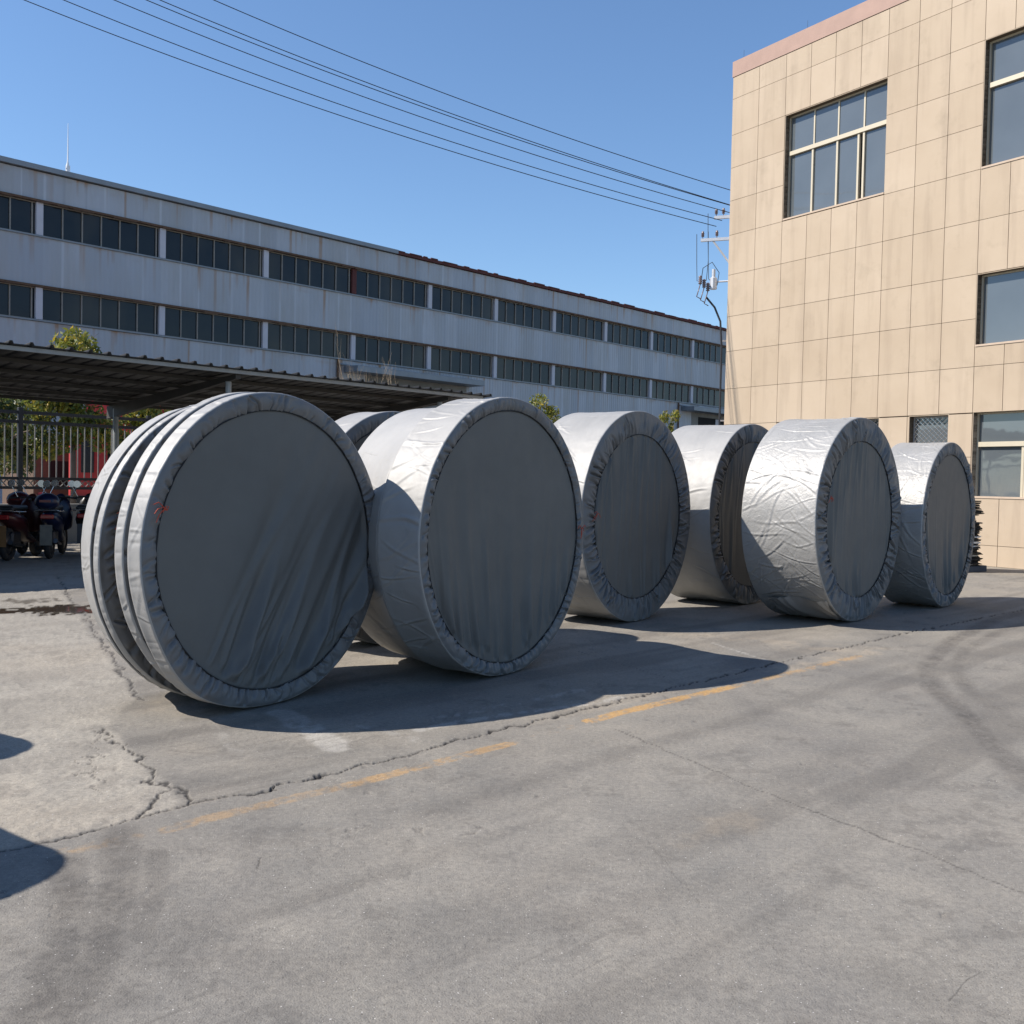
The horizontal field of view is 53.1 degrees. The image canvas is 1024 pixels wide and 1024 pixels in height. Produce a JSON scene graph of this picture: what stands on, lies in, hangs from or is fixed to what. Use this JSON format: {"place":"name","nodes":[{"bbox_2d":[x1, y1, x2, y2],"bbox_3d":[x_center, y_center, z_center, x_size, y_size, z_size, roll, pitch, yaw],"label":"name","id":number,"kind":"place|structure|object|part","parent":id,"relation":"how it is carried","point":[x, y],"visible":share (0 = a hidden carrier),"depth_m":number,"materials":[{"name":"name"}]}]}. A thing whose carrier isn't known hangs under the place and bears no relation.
{"place":"outdoors","nodes":[
{"label":"outdoors","id":0,"kind":"place"},
{"bbox_2d":[65,404,163,503],"bbox_3d":[-12.812,-1.745,35.280,2.600,3.950,8.580,1,2,-8],"label":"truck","id":1,"kind":"object","parent":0,"point":[87,464],"visible":0.02,"depth_m":31.02,"materials":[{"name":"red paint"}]},
{"bbox_3d":[-12.854,-1.718,31.010,0.370,1.050,0.017,1,2,-8],"label":"side window","id":2,"kind":"part","parent":1,"relation":"part of","materials":[{"name":"black glass"}]},
{"bbox_2d":[0,155,726,503],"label":"factory building","id":3,"kind":"structure","parent":0,"point":[118,269],"depth_m":56.85,"materials":[{"name":"metal"}]},
{"bbox_2d":[0,194,34,233],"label":"window","id":4,"kind":"structure","parent":3,"relation":"in","point":[17,214],"depth_m":45.42,"materials":[{"name":"black glass"}]},
{"bbox_2d":[0,282,34,318],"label":"window","id":5,"kind":"structure","parent":3,"relation":"in","point":[17,300],"depth_m":45.54,"materials":[{"name":"black glass"}]},
{"bbox_2d":[65,140,69,171],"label":"radio mast","id":6,"kind":"object","parent":3,"relation":"on","point":[67,167],"visible":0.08,"depth_m":148.47,"materials":[{"name":"white metal"}]},
{"bbox_2d":[43,288,157,334],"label":"window","id":7,"kind":"structure","parent":3,"relation":"in","point":[58,306],"depth_m":48.27,"materials":[{"name":"black glass"}]},
{"bbox_2d":[43,203,158,256],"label":"window","id":8,"kind":"structure","parent":3,"relation":"in","point":[58,222],"depth_m":48.16,"materials":[{"name":"black glass"}]},
{"bbox_2d":[165,306,261,347],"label":"window","id":9,"kind":"structure","parent":3,"relation":"in","point":[181,323],"depth_m":52.66,"materials":[{"name":"black glass"}]},
{"bbox_2d":[166,229,262,276],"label":"window","id":10,"kind":"structure","parent":3,"relation":"in","point":[182,247],"depth_m":52.54,"materials":[{"name":"black glass"}]},
{"bbox_2d":[268,322,349,358],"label":"window","id":11,"kind":"structure","parent":3,"relation":"in","point":[281,337],"depth_m":57.05,"materials":[{"name":"grey glass"}]},
{"bbox_2d":[269,251,350,293],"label":"window","id":12,"kind":"structure","parent":3,"relation":"in","point":[283,267],"depth_m":56.94,"materials":[{"name":"black glass"}]},
{"bbox_2d":[355,335,426,368],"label":"window","id":13,"kind":"structure","parent":3,"relation":"in","point":[368,349],"depth_m":61.44,"materials":[{"name":"grey glass"}]},
{"bbox_2d":[356,270,427,307],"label":"window","id":14,"kind":"structure","parent":3,"relation":"in","point":[369,284],"depth_m":61.32,"materials":[{"name":"black glass"}]},
{"bbox_2d":[431,347,492,377],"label":"window","id":15,"kind":"structure","parent":3,"relation":"in","point":[446,360],"depth_m":65.82,"materials":[{"name":"grey glass"}]},
{"bbox_2d":[432,285,493,319],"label":"window","id":16,"kind":"structure","parent":3,"relation":"in","point":[443,299],"depth_m":65.71,"materials":[{"name":"grey glass"}]},
{"bbox_2d":[497,357,550,384],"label":"window","id":17,"kind":"structure","parent":3,"relation":"in","point":[507,368],"depth_m":70.21,"materials":[{"name":"grey glass"}]},
{"bbox_2d":[498,299,551,330],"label":"window","id":18,"kind":"structure","parent":3,"relation":"in","point":[508,312],"depth_m":70.09,"materials":[{"name":"grey glass"}]},
{"bbox_2d":[555,365,602,391],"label":"window","id":19,"kind":"structure","parent":3,"relation":"in","point":[569,377],"depth_m":74.57,"materials":[{"name":"grey glass"}]},
{"bbox_2d":[556,311,603,340],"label":"window","id":20,"kind":"structure","parent":3,"relation":"in","point":[569,324],"depth_m":74.46,"materials":[{"name":"grey glass"}]},
{"bbox_2d":[606,373,648,397],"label":"window","id":21,"kind":"structure","parent":3,"relation":"in","point":[618,384],"depth_m":78.95,"materials":[{"name":"grey glass"}]},
{"bbox_2d":[607,322,649,348],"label":"window","id":22,"kind":"structure","parent":3,"relation":"in","point":[619,334],"depth_m":78.84,"materials":[{"name":"grey glass"}]},
{"bbox_2d":[652,380,689,402],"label":"window","id":23,"kind":"structure","parent":3,"relation":"in","point":[660,390],"depth_m":83.35,"materials":[{"name":"grey glass"}]},
{"bbox_2d":[653,332,690,356],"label":"window","id":24,"kind":"structure","parent":3,"relation":"in","point":[665,343],"depth_m":83.23,"materials":[{"name":"grey glass"}]},
{"bbox_2d":[693,386,724,406],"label":"window","id":25,"kind":"structure","parent":3,"relation":"in","point":[704,396],"depth_m":87.61,"materials":[{"name":"grey glass"}]},
{"bbox_2d":[694,341,725,363],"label":"window","id":26,"kind":"structure","parent":3,"relation":"in","point":[704,351],"depth_m":87.48,"materials":[{"name":"grey glass"}]},
{"bbox_2d":[698,417,723,424],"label":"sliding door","id":27,"kind":"structure","parent":3,"relation":"in","point":[701,421],"depth_m":87.33,"materials":[{"name":"black metal"}]},
{"bbox_2d":[0,0,866,328],"label":"sky","id":28,"kind":"structure","parent":0,"point":[650,82],"materials":[{"name":"blue"}]},
{"bbox_2d":[0,542,1023,1023],"bbox_3d":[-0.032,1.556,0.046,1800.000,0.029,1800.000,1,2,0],"label":"ground","id":29,"kind":"structure","parent":0,"point":[678,810],"depth_m":4.58,"materials":[{"name":"concrete"}]},
{"bbox_2d":[0,398,37,476],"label":"tree","id":30,"kind":"object","parent":29,"relation":"on","point":[8,466],"visible":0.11,"depth_m":27.74,"materials":[{"name":"green plant"}]},
{"bbox_2d":[0,480,50,560],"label":"motor scooter","id":31,"kind":"object","parent":29,"relation":"on","point":[22,525],"visible":0.91,"depth_m":17.90,"materials":[{"name":"black plastic"}]},
{"bbox_2d":[0,394,59,465],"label":"tree","id":32,"kind":"object","parent":29,"relation":"on","point":[6,404],"visible":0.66,"depth_m":24.94,"materials":[{"name":"green plant"}]},
{"bbox_2d":[6,479,57,553],"bbox_3d":[-9.215,0.075,19.666,0.750,1.393,1.970,1,2,-8],"label":"motor scooter","id":33,"kind":"object","parent":29,"relation":"on","point":[24,548],"visible":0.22,"depth_m":18.91,"materials":[{"name":"black plastic"}]},
{"bbox_2d":[2,444,68,503],"bbox_3d":[-15.320,-0.997,34.117,2.800,2.420,2.500,3,2,43],"label":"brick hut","id":34,"kind":"object","parent":29,"relation":"on","point":[6,492],"visible":0.09,"depth_m":33.02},
{"bbox_2d":[49,461,68,486],"bbox_3d":[-14.594,-1.192,33.106,0.017,0.900,0.700,3,2,43],"label":"window","id":35,"kind":"structure","parent":34,"relation":"in","point":[53,463],"depth_m":33.08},
{"bbox_2d":[0,504,78,541],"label":"wall","id":36,"kind":"structure","parent":29,"relation":"on","point":[72,533],"depth_m":22.73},
{"bbox_2d":[34,480,80,558],"bbox_3d":[-8.360,0.120,18.756,0.750,1.393,1.970,1,2,-14],"label":"motor scooter","id":37,"kind":"object","parent":29,"relation":"on","point":[56,517],"visible":1,"depth_m":18.17,"materials":[{"name":"black plastic"}]},
{"bbox_2d":[24,326,122,503],"bbox_3d":[-10.832,-1.989,25.392,2.344,5.212,1.618,1,2,-17],"label":"tree","id":38,"kind":"object","parent":29,"relation":"on","point":[68,340],"visible":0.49,"depth_m":25.12,"materials":[{"name":"green plant"}]},
{"bbox_2d":[0,407,151,491],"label":"iron fence","id":39,"kind":"object","parent":29,"relation":"on","point":[19,412],"visible":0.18,"depth_m":22.16,"materials":[{"name":"metal"}]},
{"bbox_2d":[68,480,90,551],"bbox_3d":[-8.081,0.104,19.487,0.750,1.393,1.882,1,2,-18],"label":"motor scooter","id":40,"kind":"object","parent":29,"relation":"on","point":[81,510],"visible":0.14,"depth_m":18.79,"materials":[{"name":"black plastic"}]},
{"bbox_2d":[81,405,193,693],"bbox_3d":[-2.153,0.252,7.414,0.454,2.048,2.255,2,2,34],"label":"covered roll","id":41,"kind":"object","parent":29,"relation":"on","point":[104,478],"visible":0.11,"depth_m":6.63,"materials":[{"name":"grey fabric"}]},
{"bbox_2d":[93,406,191,695],"bbox_3d":[-1.979,0.262,7.167,0.111,2.049,2.056,2,2,34],"label":"covered roll","id":42,"kind":"object","parent":29,"relation":"on","point":[107,590],"visible":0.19,"depth_m":6.42,"materials":[{"name":"silver fabric"}]},
{"bbox_2d":[118,408,171,441],"bbox_3d":[-9.203,-1.293,26.246,2.047,3.837,1.548,1,2,0],"label":"tree","id":43,"kind":"object","parent":29,"relation":"on","point":[145,412],"visible":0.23,"depth_m":26.16,"materials":[{"name":"green plant"}]},
{"bbox_2d":[115,392,256,682],"bbox_3d":[-1.762,0.240,7.020,0.113,2.110,2.121,2,2,34],"label":"covered roll","id":44,"kind":"object","parent":29,"relation":"on","point":[132,490],"visible":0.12,"depth_m":6.21,"materials":[{"name":"grey fabric"}]},
{"bbox_2d":[0,340,491,451],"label":"parking shed","id":45,"kind":"structure","parent":29,"relation":"on","point":[122,384],"depth_m":19.30,"materials":[{"name":"metal"}]},
{"bbox_2d":[127,392,373,707],"bbox_3d":[-1.612,0.250,6.920,0.235,2.105,2.115,2,2,34],"label":"covered roll","id":46,"kind":"object","parent":29,"relation":"on","point":[251,583],"visible":0.98,"depth_m":6.76,"materials":[{"name":"grey fabric"}]},
{"bbox_2d":[335,325,357,378],"bbox_3d":[-4.189,-2.353,29.277,1.631,5.885,1.348,1,2,0],"label":"bare shrub","id":47,"kind":"object","parent":29,"relation":"on","point":[338,360],"visible":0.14,"depth_m":28.81,"materials":[{"name":"brown plant"}]},
{"bbox_2d":[335,411,400,643],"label":"covered roll","id":48,"kind":"object","parent":29,"relation":"on","point":[359,428],"visible":0.06,"depth_m":9.28,"materials":[{"name":"silver fabric"}]},
{"bbox_2d":[345,359,395,384],"bbox_3d":[-4.071,-2.064,29.481,1.383,5.302,2.142,1,2,0],"label":"bare shrub","id":49,"kind":"object","parent":29,"relation":"on","point":[377,377],"visible":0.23,"depth_m":29.99,"materials":[{"name":"brown plant"}]},
{"bbox_2d":[358,408,434,662],"bbox_3d":[-0.561,0.188,8.742,0.732,2.165,2.431,2,2,36],"label":"covered roll","id":50,"kind":"object","parent":29,"relation":"on","point":[380,447],"visible":0.12,"depth_m":7.99,"materials":[{"name":"grey fabric"}]},
{"bbox_2d":[377,397,585,675],"bbox_3d":[-0.163,0.188,8.270,0.461,2.208,2.215,2,2,36],"label":"covered roll","id":51,"kind":"object","parent":29,"relation":"on","point":[480,538],"visible":1,"depth_m":7.90,"materials":[{"name":"silver fabric"}]},
{"bbox_2d":[529,393,559,423],"bbox_3d":[0.790,-1.235,27.981,0.993,4.034,0.829,1,2,0],"label":"tree","id":52,"kind":"object","parent":29,"relation":"on","point":[550,412],"visible":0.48,"depth_m":27.84,"materials":[{"name":"green plant"}]},
{"bbox_2d":[554,411,690,620],"bbox_3d":[1.140,0.035,11.742,0.851,2.362,2.373,3,2,38],"label":"covered roll","id":53,"kind":"object","parent":29,"relation":"on","point":[630,467],"visible":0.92,"depth_m":11.36,"materials":[{"name":"silver fabric"}]},
{"bbox_2d":[658,410,680,432],"bbox_3d":[4.733,-1.166,30.980,0.726,3.881,0.477,1,2,0],"label":"tree","id":54,"kind":"object","parent":29,"relation":"on","point":[675,416],"visible":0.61,"depth_m":30.88,"materials":[{"name":"green plant"}]},
{"bbox_2d":[696,208,729,424],"bbox_3d":[6.057,-4.051,28.302,2.093,9.760,0.362,2,2,13],"label":"utility pole","id":55,"kind":"object","parent":29,"relation":"on","point":[714,282],"visible":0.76,"depth_m":28.38,"materials":[{"name":"metal"}]},
{"bbox_2d":[24,0,715,226],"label":"power wire","id":56,"kind":"object","parent":55,"relation":"attached to","point":[356,120],"visible":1,"depth_m":25.31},
{"bbox_2d":[64,0,721,220],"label":"power wire","id":57,"kind":"object","parent":55,"relation":"attached to","point":[381,118],"visible":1,"depth_m":25.42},
{"bbox_2d":[114,0,729,212],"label":"power wire","id":58,"kind":"object","parent":55,"relation":"attached to","point":[411,113],"visible":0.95,"depth_m":25.59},
{"bbox_2d":[146,0,729,205],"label":"power wire","id":59,"kind":"object","parent":55,"relation":"attached to","point":[425,107],"visible":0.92,"depth_m":25.69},
{"bbox_2d":[160,0,729,204],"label":"power wire","id":60,"kind":"object","parent":55,"relation":"attached to","point":[429,105],"visible":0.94,"depth_m":25.68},
{"bbox_2d":[214,0,729,189],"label":"power wire","id":61,"kind":"object","parent":55,"relation":"attached to","point":[461,99],"visible":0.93,"depth_m":25.91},
{"bbox_2d":[671,424,767,603],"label":"covered roll","id":62,"kind":"object","parent":29,"relation":"on","point":[717,459],"visible":0.45,"depth_m":12.97,"materials":[{"name":"silver fabric"}]},
{"bbox_2d":[741,417,901,621],"bbox_3d":[3.749,0.070,12.215,0.950,2.376,2.390,3,2,42],"label":"covered roll","id":63,"kind":"object","parent":29,"relation":"on","point":[821,515],"visible":1,"depth_m":11.61,"materials":[{"name":"silver fabric"}]},
{"bbox_2d":[724,0,1023,568],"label":"office building","id":64,"kind":"structure","parent":29,"relation":"on","point":[876,254],"depth_m":23.12,"materials":[{"name":"tile"}]},
{"bbox_2d":[782,77,887,220],"bbox_3d":[7.777,-8.607,24.604,0.265,2.627,3.044,0,2,-33],"label":"window","id":65,"kind":"structure","parent":64,"relation":"in","point":[837,149],"depth_m":24.62,"materials":[{"name":"clear glass"}]},
{"bbox_2d":[867,418,878,425],"bbox_3d":[8.229,-1.792,23.887,0.265,0.767,0.954,0,2,-33],"label":"window","id":66,"kind":"structure","parent":64,"relation":"in","point":[876,421],"depth_m":23.69,"materials":[{"name":"grey glass"}]},
{"bbox_2d":[909,414,949,442],"bbox_3d":[9.179,-1.728,22.413,0.265,0.767,0.984,0,2,-33],"label":"window","id":67,"kind":"structure","parent":64,"relation":"in","point":[929,428],"depth_m":22.48,"materials":[{"name":"grey glass"}]},
{"bbox_2d":[971,410,1023,498],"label":"window","id":68,"kind":"structure","parent":64,"relation":"in","point":[999,449],"depth_m":21.16,"materials":[{"name":"clear glass"}]},
{"bbox_2d":[975,266,1023,346],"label":"window","id":69,"kind":"structure","parent":64,"relation":"in","point":[1002,294],"depth_m":21.12,"materials":[{"name":"grey glass"}]},
{"bbox_2d":[981,26,1023,168],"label":"window","id":70,"kind":"structure","parent":64,"relation":"in","point":[1005,116],"depth_m":21.06,"materials":[{"name":"clear glass"}]},
{"bbox_2d":[884,442,975,606],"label":"covered roll","id":71,"kind":"object","parent":29,"relation":"on","point":[936,542],"visible":0.94,"depth_m":13.33,"materials":[{"name":"silver fabric"}]},
{"bbox_2d":[968,500,986,572],"bbox_3d":[8.623,0.453,19.864,0.818,1.366,1.036,0,2,-33],"label":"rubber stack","id":72,"kind":"object","parent":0,"point":[975,566],"visible":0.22,"depth_m":19.55,"materials":[{"name":"black rubber"}]}
]}

